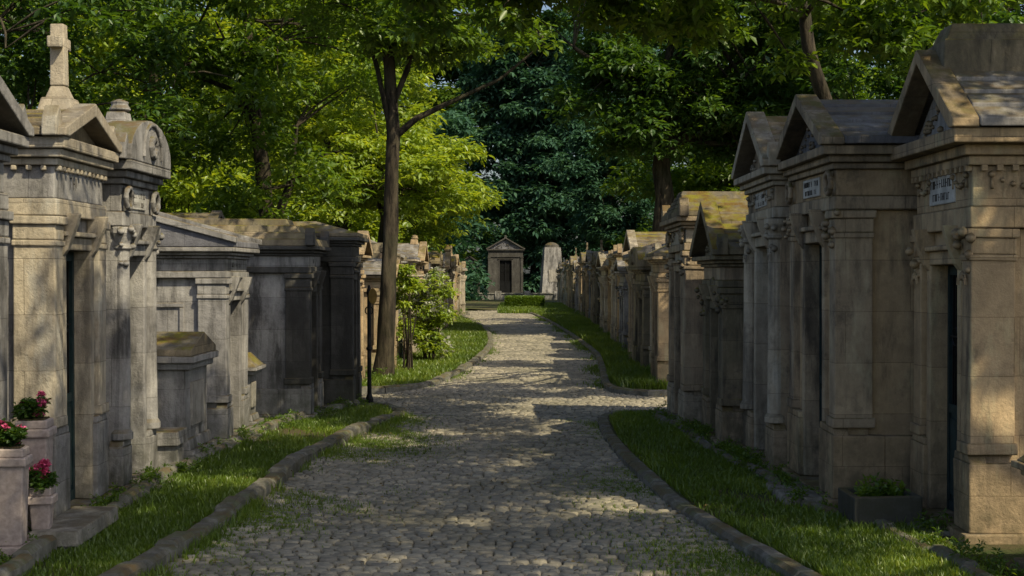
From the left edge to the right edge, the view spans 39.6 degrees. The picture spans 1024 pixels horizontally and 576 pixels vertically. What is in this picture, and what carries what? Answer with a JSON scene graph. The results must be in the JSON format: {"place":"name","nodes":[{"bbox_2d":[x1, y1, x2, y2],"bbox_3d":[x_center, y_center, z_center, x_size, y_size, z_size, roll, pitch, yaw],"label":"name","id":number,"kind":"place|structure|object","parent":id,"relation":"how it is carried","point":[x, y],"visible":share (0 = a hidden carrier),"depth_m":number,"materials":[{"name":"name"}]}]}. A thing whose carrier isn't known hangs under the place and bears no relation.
{"place":"outdoors","nodes":[
{"label":"outdoors","id":0,"kind":"place"},
{"bbox_2d":[158,310,774,575],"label":"cobblestone path","id":1,"kind":"structure","parent":0,"point":[533,358],"depth_m":10.64,"materials":[{"name":"stone"}]},
{"bbox_2d":[25,391,931,575],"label":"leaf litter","id":2,"kind":"object","parent":1,"relation":"on","point":[396,462],"visible":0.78,"depth_m":10.24,"materials":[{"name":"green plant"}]},
{"bbox_2d":[465,288,495,310],"bbox_3d":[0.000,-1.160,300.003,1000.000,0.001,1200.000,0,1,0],"label":"ground","id":3,"kind":"structure","parent":0,"point":[478,309],"depth_m":67.67,"materials":[{"name":"grey stone"}]},
{"bbox_2d":[0,77,34,562],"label":"stone mausoleum","id":4,"kind":"structure","parent":3,"relation":"on","point":[17,129],"depth_m":8.29,"materials":[{"name":"grey stone"}]},
{"bbox_2d":[0,418,31,556],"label":"geranium planter","id":5,"kind":"object","parent":4,"relation":"on","point":[15,457],"visible":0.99,"depth_m":8.04,"materials":[{"name":"stone"}]},
{"bbox_2d":[3,23,122,517],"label":"stone mausoleum","id":6,"kind":"structure","parent":3,"relation":"on","point":[56,171],"depth_m":9.32,"materials":[{"name":"grey stone"}]},
{"bbox_2d":[67,252,73,499],"bbox_3d":[-3.070,0.612,9.668,0.041,1.727,0.516,0,1,0],"label":"door","id":7,"kind":"structure","parent":6,"relation":"in","point":[70,256],"depth_m":9.89,"materials":[{"name":"brown metal"}]},
{"bbox_2d":[0,0,218,145],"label":"broadleaf tree","id":8,"kind":"object","parent":3,"relation":"on","point":[23,20],"visible":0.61,"depth_m":21.04,"materials":[{"name":"green plant"}]},
{"bbox_2d":[103,99,177,493],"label":"stone mausoleum","id":9,"kind":"structure","parent":3,"relation":"on","point":[138,174],"depth_m":10.68,"materials":[{"name":"grey stone"}]},
{"bbox_2d":[0,0,336,218],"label":"broadleaf tree","id":10,"kind":"object","parent":3,"relation":"on","point":[176,183],"visible":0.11,"depth_m":34.89,"materials":[{"name":"green plant"}]},
{"bbox_2d":[155,426,187,468],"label":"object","id":11,"kind":"object","parent":3,"relation":"on","point":[171,440],"visible":0.42,"depth_m":11.60,"materials":[{"name":"grey stone"}]},
{"bbox_2d":[157,331,218,457],"bbox_3d":[-3.381,1.006,12.537,1.391,1.254,1.039,0,1,0],"label":"tomb","id":12,"kind":"object","parent":3,"relation":"on","point":[185,359],"visible":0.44,"depth_m":12.18,"materials":[{"name":"grey stone"}]},
{"bbox_2d":[167,210,224,217],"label":"stone mausoleum","id":13,"kind":"structure","parent":3,"relation":"on","point":[216,214],"depth_m":22.55,"materials":[{"name":"stone"}]},
{"bbox_2d":[152,212,266,442],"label":"stone mausoleum","id":14,"kind":"structure","parent":3,"relation":"on","point":[203,280],"depth_m":13.60,"materials":[{"name":"grey stone"}]},
{"bbox_2d":[32,410,393,575],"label":"grass verge","id":15,"kind":"object","parent":3,"relation":"on","point":[292,431],"depth_m":14.34,"materials":[{"name":"plant"}]},
{"bbox_2d":[365,284,376,402],"bbox_3d":[-1.759,0.719,17.740,0.096,1.527,0.149,-1,1,-44],"label":"iron signpost","id":16,"kind":"object","parent":15,"relation":"on","point":[371,295],"visible":0.97,"depth_m":17.73,"materials":[{"name":"metal"}]},
{"bbox_2d":[0,0,446,251],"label":"distant woodland","id":17,"kind":"object","parent":3,"relation":"on","point":[294,206],"visible":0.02,"depth_m":64.41,"materials":[{"name":"green plant"}]},
{"bbox_2d":[69,0,409,218],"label":"broadleaf tree","id":18,"kind":"object","parent":3,"relation":"on","point":[248,56],"visible":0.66,"depth_m":26.33,"materials":[{"name":"green plant"}]},
{"bbox_2d":[98,399,406,575],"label":"stone kerb","id":19,"kind":"structure","parent":3,"relation":"on","point":[164,549],"depth_m":9.86,"materials":[{"name":"stone"}]},
{"bbox_2d":[248,352,265,426],"bbox_3d":[-3.130,1.148,15.260,0.879,0.915,0.584,0,1,0],"label":"tomb","id":20,"kind":"object","parent":3,"relation":"on","point":[255,365],"visible":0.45,"depth_m":15.19,"materials":[{"name":"grey stone"}]},
{"bbox_2d":[185,218,338,419],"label":"stone mausoleum","id":21,"kind":"structure","parent":3,"relation":"on","point":[285,271],"depth_m":15.98,"materials":[{"name":"grey stone"}]},
{"bbox_2d":[204,0,437,240],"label":"broadleaf tree","id":22,"kind":"object","parent":3,"relation":"on","point":[343,219],"visible":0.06,"depth_m":43.82,"materials":[{"name":"green plant"}]},
{"bbox_2d":[293,222,377,406],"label":"stone mausoleum","id":23,"kind":"structure","parent":3,"relation":"on","point":[341,264],"depth_m":17.24,"materials":[{"name":"stone"}]},
{"bbox_2d":[357,230,372,380],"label":"stone mausoleum","id":24,"kind":"structure","parent":3,"relation":"on","point":[365,252],"depth_m":21.45,"materials":[{"name":"stone"}]},
{"bbox_2d":[241,20,502,260],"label":"distant woodland","id":25,"kind":"object","parent":3,"relation":"on","point":[445,94],"visible":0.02,"depth_m":125.44,"materials":[{"name":"green plant"}]},
{"bbox_2d":[363,248,405,370],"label":"stone mausoleum","id":26,"kind":"structure","parent":3,"relation":"on","point":[372,268],"depth_m":23.32,"materials":[{"name":"stone"}]},
{"bbox_2d":[263,22,507,254],"bbox_3d":[-3.233,-2.821,34.813,6.440,8.402,4.666,0,1,25],"label":"lime green tree","id":27,"kind":"object","parent":3,"relation":"on","point":[430,173],"visible":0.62,"depth_m":34.18,"materials":[{"name":"green plant"}]},
{"bbox_2d":[371,243,402,360],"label":"stone mausoleum","id":28,"kind":"structure","parent":3,"relation":"on","point":[376,247],"depth_m":25.00,"materials":[{"name":"beige stone"}]},
{"bbox_2d":[370,240,408,358],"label":"stone mausoleum","id":29,"kind":"structure","parent":3,"relation":"on","point":[404,257],"depth_m":27.01,"materials":[{"name":"grey stone"}]},
{"bbox_2d":[217,0,565,375],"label":"slim deciduous tree","id":30,"kind":"object","parent":3,"relation":"on","point":[471,42],"visible":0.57,"depth_m":22.29,"materials":[{"name":"green plant"}]},
{"bbox_2d":[397,249,420,271],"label":"stone mausoleum","id":31,"kind":"structure","parent":3,"relation":"on","point":[413,260],"depth_m":29.98,"materials":[{"name":"stone"}]},
{"bbox_2d":[402,266,422,352],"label":"stone mausoleum","id":32,"kind":"structure","parent":3,"relation":"on","point":[414,348],"depth_m":28.56,"materials":[{"name":"stone"}]},
{"bbox_2d":[396,264,429,369],"bbox_3d":[-1.748,0.534,23.772,0.738,1.885,0.755,0,1,0],"label":"sapling","id":33,"kind":"object","parent":3,"relation":"on","point":[404,282],"visible":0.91,"depth_m":23.73,"materials":[{"name":"green plant"}]},
{"bbox_2d":[398,235,428,294],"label":"stone mausoleum","id":34,"kind":"structure","parent":3,"relation":"on","point":[413,247],"depth_m":31.91,"materials":[{"name":"stone"}]},
{"bbox_2d":[423,261,430,288],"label":"stone mausoleum","id":35,"kind":"structure","parent":3,"relation":"on","point":[426,268],"depth_m":33.73,"materials":[{"name":"beige stone"}]},
{"bbox_2d":[396,266,460,359],"bbox_3d":[-1.581,0.520,26.598,1.324,1.872,2.029,0,1,0],"label":"flowering shrub","id":36,"kind":"object","parent":3,"relation":"on","point":[431,315],"visible":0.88,"depth_m":26.11,"materials":[{"name":"green plant"}]},
{"bbox_2d":[370,107,495,300],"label":"distant woodland","id":37,"kind":"object","parent":3,"relation":"on","point":[462,123],"visible":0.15,"depth_m":90.79,"materials":[{"name":"green plant"}]},
{"bbox_2d":[428,251,442,328],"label":"stone mausoleum","id":38,"kind":"structure","parent":3,"relation":"on","point":[435,258],"depth_m":36.80,"materials":[{"name":"stone"}]},
{"bbox_2d":[441,252,450,327],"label":"stone mausoleum","id":39,"kind":"structure","parent":3,"relation":"on","point":[447,261],"depth_m":42.05,"materials":[{"name":"stone"}]},
{"bbox_2d":[444,244,456,322],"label":"stone mausoleum","id":40,"kind":"structure","parent":3,"relation":"on","point":[450,272],"depth_m":45.36,"materials":[{"name":"stone"}]},
{"bbox_2d":[450,245,458,313],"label":"stone mausoleum","id":41,"kind":"structure","parent":3,"relation":"on","point":[457,258],"depth_m":51.28,"materials":[{"name":"stone"}]},
{"bbox_2d":[452,264,457,321],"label":"stone mausoleum","id":42,"kind":"structure","parent":3,"relation":"on","point":[453,271],"depth_m":47.76,"materials":[{"name":"stone"}]},
{"bbox_2d":[456,262,464,316],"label":"stone mausoleum","id":43,"kind":"structure","parent":3,"relation":"on","point":[460,268],"depth_m":54.99,"materials":[{"name":"stone"}]},
{"bbox_2d":[461,267,470,314],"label":"stone mausoleum","id":44,"kind":"structure","parent":3,"relation":"on","point":[463,280],"depth_m":57.56,"materials":[{"name":"stone"}]},
{"bbox_2d":[462,256,480,292],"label":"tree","id":45,"kind":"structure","parent":3,"relation":"on","point":[468,258],"depth_m":96.97,"materials":[{"name":"plant"}]},
{"bbox_2d":[486,235,524,292],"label":"stone mausoleum","id":46,"kind":"structure","parent":3,"relation":"on","point":[505,262],"depth_m":98.99,"materials":[{"name":"stone"}]},
{"bbox_2d":[500,260,511,292],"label":"door","id":47,"kind":"structure","parent":46,"relation":"in","point":[505,286],"depth_m":99.10,"materials":[{"name":"black metal"}]},
{"bbox_2d":[465,300,556,309],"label":"grass patch","id":48,"kind":"object","parent":3,"relation":"on","point":[486,304],"visible":0.17,"depth_m":77.36,"materials":[{"name":"plant"}]},
{"bbox_2d":[497,302,571,312],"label":"grass","id":49,"kind":"structure","parent":48,"relation":"on","point":[501,307],"depth_m":62.80,"materials":[{"name":"green plant"}]},
{"bbox_2d":[477,294,553,299],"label":"wall","id":50,"kind":"structure","parent":3,"relation":"on","point":[547,297],"depth_m":92.01,"materials":[{"name":"grey stone"}]},
{"bbox_2d":[479,293,553,293],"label":"coping","id":51,"kind":"object","parent":50,"relation":"on","point":[519,293],"visible":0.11,"depth_m":91.96,"materials":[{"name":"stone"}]},
{"bbox_2d":[504,295,545,306],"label":"box hedge","id":52,"kind":"object","parent":3,"relation":"on","point":[524,300],"visible":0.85,"depth_m":66.48,"materials":[{"name":"green plant"}]},
{"bbox_2d":[445,7,625,292],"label":"dark cedar tree","id":53,"kind":"object","parent":3,"relation":"on","point":[524,137],"visible":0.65,"depth_m":109.74,"materials":[{"name":"green plant"}]},
{"bbox_2d":[539,242,561,292],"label":"stone stele","id":54,"kind":"object","parent":3,"relation":"on","point":[551,255],"visible":0.62,"depth_m":94.37,"materials":[{"name":"grey stone"}]},
{"bbox_2d":[558,261,564,302],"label":"stone mausoleum","id":55,"kind":"structure","parent":3,"relation":"on","point":[560,268],"depth_m":75.16,"materials":[{"name":"stone"}]},
{"bbox_2d":[562,266,565,304],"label":"stone mausoleum","id":56,"kind":"structure","parent":3,"relation":"on","point":[564,269],"depth_m":69.87,"materials":[{"name":"stone"}]},
{"bbox_2d":[564,260,567,302],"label":"stone mausoleum","id":57,"kind":"structure","parent":3,"relation":"on","point":[565,263],"depth_m":69.40,"materials":[{"name":"stone"}]},
{"bbox_2d":[566,261,570,306],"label":"stone mausoleum","id":58,"kind":"structure","parent":3,"relation":"on","point":[569,288],"depth_m":64.46,"materials":[{"name":"stone"}]},
{"bbox_2d":[569,248,578,308],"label":"stone mausoleum","id":59,"kind":"structure","parent":3,"relation":"on","point":[571,259],"depth_m":61.50,"materials":[{"name":"stone"}]},
{"bbox_2d":[572,260,577,312],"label":"stone mausoleum","id":60,"kind":"structure","parent":3,"relation":"on","point":[576,287],"depth_m":57.98,"materials":[{"name":"grey stone"}]},
{"bbox_2d":[575,262,579,312],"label":"stone mausoleum","id":61,"kind":"structure","parent":3,"relation":"on","point":[577,266],"depth_m":56.20,"materials":[{"name":"stone"}]},
{"bbox_2d":[577,259,581,312],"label":"stone mausoleum","id":62,"kind":"structure","parent":3,"relation":"on","point":[580,282],"depth_m":55.44,"materials":[{"name":"stone"}]},
{"bbox_2d":[579,243,587,315],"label":"stone mausoleum","id":63,"kind":"structure","parent":3,"relation":"on","point":[582,256],"depth_m":52.70,"materials":[{"name":"stone"}]},
{"bbox_2d":[582,265,588,317],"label":"stone mausoleum","id":64,"kind":"structure","parent":3,"relation":"on","point":[586,276],"depth_m":49.22,"materials":[{"name":"stone"}]},
{"bbox_2d":[588,261,596,323],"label":"stone mausoleum","id":65,"kind":"structure","parent":3,"relation":"on","point":[593,267],"depth_m":43.75,"materials":[{"name":"beige stone"}]},
{"bbox_2d":[585,250,607,318],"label":"stone mausoleum","id":66,"kind":"structure","parent":3,"relation":"on","point":[588,255],"depth_m":48.53,"materials":[{"name":"grey stone"}]},
{"bbox_2d":[591,240,602,324],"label":"stone mausoleum","id":67,"kind":"structure","parent":3,"relation":"on","point":[597,291],"depth_m":42.60,"materials":[{"name":"stone"}]},
{"bbox_2d":[544,119,654,250],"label":"dark tree","id":68,"kind":"object","parent":3,"relation":"on","point":[597,219],"visible":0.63,"depth_m":82.50,"materials":[{"name":"green plant"}]},
{"bbox_2d":[596,251,608,332],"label":"stone mausoleum","id":69,"kind":"structure","parent":3,"relation":"on","point":[600,265],"depth_m":37.46,"materials":[{"name":"stone"}]},
{"bbox_2d":[604,258,611,331],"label":"stone mausoleum","id":70,"kind":"structure","parent":3,"relation":"on","point":[608,266],"depth_m":36.72,"materials":[{"name":"stone"}]},
{"bbox_2d":[606,253,616,341],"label":"stone mausoleum","id":71,"kind":"structure","parent":3,"relation":"on","point":[613,283],"depth_m":32.94,"materials":[{"name":"stone"}]},
{"bbox_2d":[612,244,622,342],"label":"stone mausoleum","id":72,"kind":"structure","parent":3,"relation":"on","point":[617,250],"depth_m":31.47,"materials":[{"name":"stone"}]},
{"bbox_2d":[614,258,627,349],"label":"stone mausoleum","id":73,"kind":"structure","parent":3,"relation":"on","point":[620,269],"depth_m":28.74,"materials":[{"name":"grey stone"}]},
{"bbox_2d":[628,247,654,366],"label":"stone mausoleum","id":74,"kind":"structure","parent":3,"relation":"on","point":[639,266],"depth_m":23.47,"materials":[{"name":"stone"}]},
{"bbox_2d":[621,239,664,360],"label":"stone mausoleum","id":75,"kind":"structure","parent":3,"relation":"on","point":[630,276],"depth_m":25.76,"materials":[{"name":"beige stone"}]},
{"bbox_2d":[623,230,669,270],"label":"stone mausoleum","id":76,"kind":"structure","parent":3,"relation":"on","point":[633,238],"depth_m":27.37,"materials":[{"name":"stone"}]},
{"bbox_2d":[643,243,664,366],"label":"stone mausoleum","id":77,"kind":"structure","parent":3,"relation":"on","point":[648,249],"depth_m":22.87,"materials":[{"name":"stone"}]},
{"bbox_2d":[645,243,669,381],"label":"stone mausoleum","id":78,"kind":"structure","parent":3,"relation":"on","point":[658,283],"depth_m":20.14,"materials":[{"name":"stone"}]},
{"bbox_2d":[446,4,885,292],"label":"distant woodland","id":79,"kind":"object","parent":3,"relation":"on","point":[496,233],"visible":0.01,"depth_m":127.36,"materials":[{"name":"green plant"}]},
{"bbox_2d":[532,0,862,231],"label":"tall chestnut tree","id":80,"kind":"object","parent":3,"relation":"on","point":[725,98],"visible":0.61,"depth_m":36.95,"materials":[{"name":"green plant"}]},
{"bbox_2d":[373,0,1023,98],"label":"overhanging chestnut tree","id":81,"kind":"object","parent":3,"relation":"on","point":[884,30],"visible":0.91,"depth_m":16.57,"materials":[{"name":"green plant"}]},
{"bbox_2d":[652,191,748,424],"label":"stone mausoleum","id":82,"kind":"structure","parent":3,"relation":"on","point":[685,275],"depth_m":15.09,"materials":[{"name":"stone"}]},
{"bbox_2d":[598,409,822,575],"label":"stone kerb","id":83,"kind":"structure","parent":3,"relation":"on","point":[773,558],"depth_m":9.46,"materials":[{"name":"stone"}]},
{"bbox_2d":[685,202,748,445],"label":"stone mausoleum","id":84,"kind":"structure","parent":3,"relation":"on","point":[717,252],"depth_m":13.39,"materials":[{"name":"beige stone"}]},
{"bbox_2d":[599,13,883,217],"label":"broadleaf tree","id":85,"kind":"object","parent":3,"relation":"on","point":[709,177],"visible":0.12,"depth_m":45.35,"materials":[{"name":"green plant"}]},
{"bbox_2d":[729,112,791,469],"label":"stone mausoleum","id":86,"kind":"structure","parent":3,"relation":"on","point":[760,179],"depth_m":12.06,"materials":[{"name":"beige stone"}]},
{"bbox_2d":[766,482,821,504],"bbox_3d":[2.053,1.562,10.394,0.279,0.184,0.749,0,1,0],"label":"stone step","id":87,"kind":"object","parent":3,"relation":"on","point":[781,494],"visible":0.33,"depth_m":10.21,"materials":[{"name":"grey stone"}]},
{"bbox_2d":[605,0,983,246],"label":"distant woodland","id":88,"kind":"object","parent":3,"relation":"on","point":[922,6],"depth_m":66.40,"materials":[{"name":"green plant"}]},
{"bbox_2d":[609,419,1023,575],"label":"grass verge","id":89,"kind":"object","parent":3,"relation":"on","point":[1012,551],"depth_m":8.55,"materials":[{"name":"green plant"}]},
{"bbox_2d":[1,307,1004,575],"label":"grass","id":90,"kind":"structure","parent":89,"relation":"on","point":[819,541],"depth_m":10.22,"materials":[{"name":"green plant"}]},
{"bbox_2d":[775,94,919,506],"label":"stone mausoleum","id":91,"kind":"structure","parent":3,"relation":"on","point":[850,193],"depth_m":9.98,"materials":[{"name":"stone"}]},
{"bbox_2d":[819,245,821,420],"bbox_3d":[2.399,0.568,10.733,0.039,1.800,0.597,0,1,0],"label":"door","id":92,"kind":"structure","parent":91,"relation":"in","point":[820,327],"depth_m":11.00,"materials":[{"name":"brown metal"}]},
{"bbox_2d":[838,472,922,525],"bbox_3d":[2.422,1.411,9.399,0.447,0.402,0.488,0,1,-1],"label":"stone trough","id":93,"kind":"object","parent":3,"relation":"on","point":[869,503],"visible":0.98,"depth_m":9.16,"materials":[{"name":"stone"}]},
{"bbox_2d":[744,1,1023,98],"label":"chestnut tree","id":94,"kind":"object","parent":3,"relation":"on","point":[895,85],"visible":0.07,"depth_m":33.95,"materials":[{"name":"green plant"}]},
{"bbox_2d":[886,23,1023,543],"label":"stone mausoleum","id":95,"kind":"structure","parent":3,"relation":"on","point":[960,107],"depth_m":8.72,"materials":[{"name":"stone"}]},
{"bbox_2d":[947,266,956,510],"bbox_3d":[2.922,0.670,9.216,0.035,1.625,0.571,0,1,0],"label":"door","id":96,"kind":"structure","parent":95,"relation":"in","point":[951,270],"depth_m":9.46,"materials":[{"name":"brown metal"}]},
{"bbox_2d":[13,0,1023,273],"label":"sky","id":97,"kind":"structure","parent":0,"point":[543,8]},
{"label":"path bed","id":98,"kind":"object","parent":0,"visible":0},
{"bbox_2d":[0,399,359,575],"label":"stone edging","id":99,"kind":"object","parent":98,"relation":"on","point":[25,556],"visible":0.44,"depth_m":9.90,"materials":[{"name":"stone"}]},
{"bbox_2d":[362,317,493,394],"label":"stone kerb","id":100,"kind":"structure","parent":98,"relation":"on","point":[481,355],"depth_m":21.64,"materials":[{"name":"stone"}]},
{"bbox_2d":[0,308,1023,575],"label":"weeds","id":101,"kind":"object","parent":98,"relation":"on","point":[740,452],"visible":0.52,"depth_m":10.85,"materials":[{"name":"green plant"}]},
{"bbox_2d":[529,312,666,396],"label":"stone kerb","id":102,"kind":"structure","parent":98,"relation":"on","point":[608,385],"depth_m":21.22,"materials":[{"name":"stone"}]},
{"bbox_2d":[653,410,993,575],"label":"stone edging","id":103,"kind":"object","parent":98,"relation":"on","point":[940,549],"visible":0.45,"depth_m":9.05,"materials":[{"name":"stone"}]},
{"bbox_2d":[1012,456,1023,570],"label":"tomb","id":104,"kind":"object","parent":98,"relation":"on","point":[1019,463],"visible":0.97,"depth_m":7.81,"materials":[{"name":"stone"}]},
{"bbox_3d":[-2.700,1.590,8.793,0.250,0.150,0.900,0,1,-1],"label":"foot","id":105,"kind":"object","parent":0,"visible":0},
{"bbox_2d":[28,506,116,547],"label":"slab","id":106,"kind":"structure","parent":105,"relation":"on","point":[71,526],"depth_m":8.65,"materials":[{"name":"stone"}]},
{"bbox_2d":[11,390,55,533],"bbox_3d":[-2.904,1.069,8.620,0.243,0.896,0.244,0,1,-6],"label":"geranium planter","id":107,"kind":"object","parent":106,"relation":"on","point":[29,412],"visible":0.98,"depth_m":8.54,"materials":[{"name":"stone"}]},
{"bbox_2d":[25,458,59,540],"bbox_3d":[-2.800,1.266,8.457,0.209,0.508,0.217,0,1,18],"label":"geranium planter","id":108,"kind":"object","parent":106,"relation":"on","point":[42,497],"visible":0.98,"depth_m":8.41,"materials":[{"name":"stone"}]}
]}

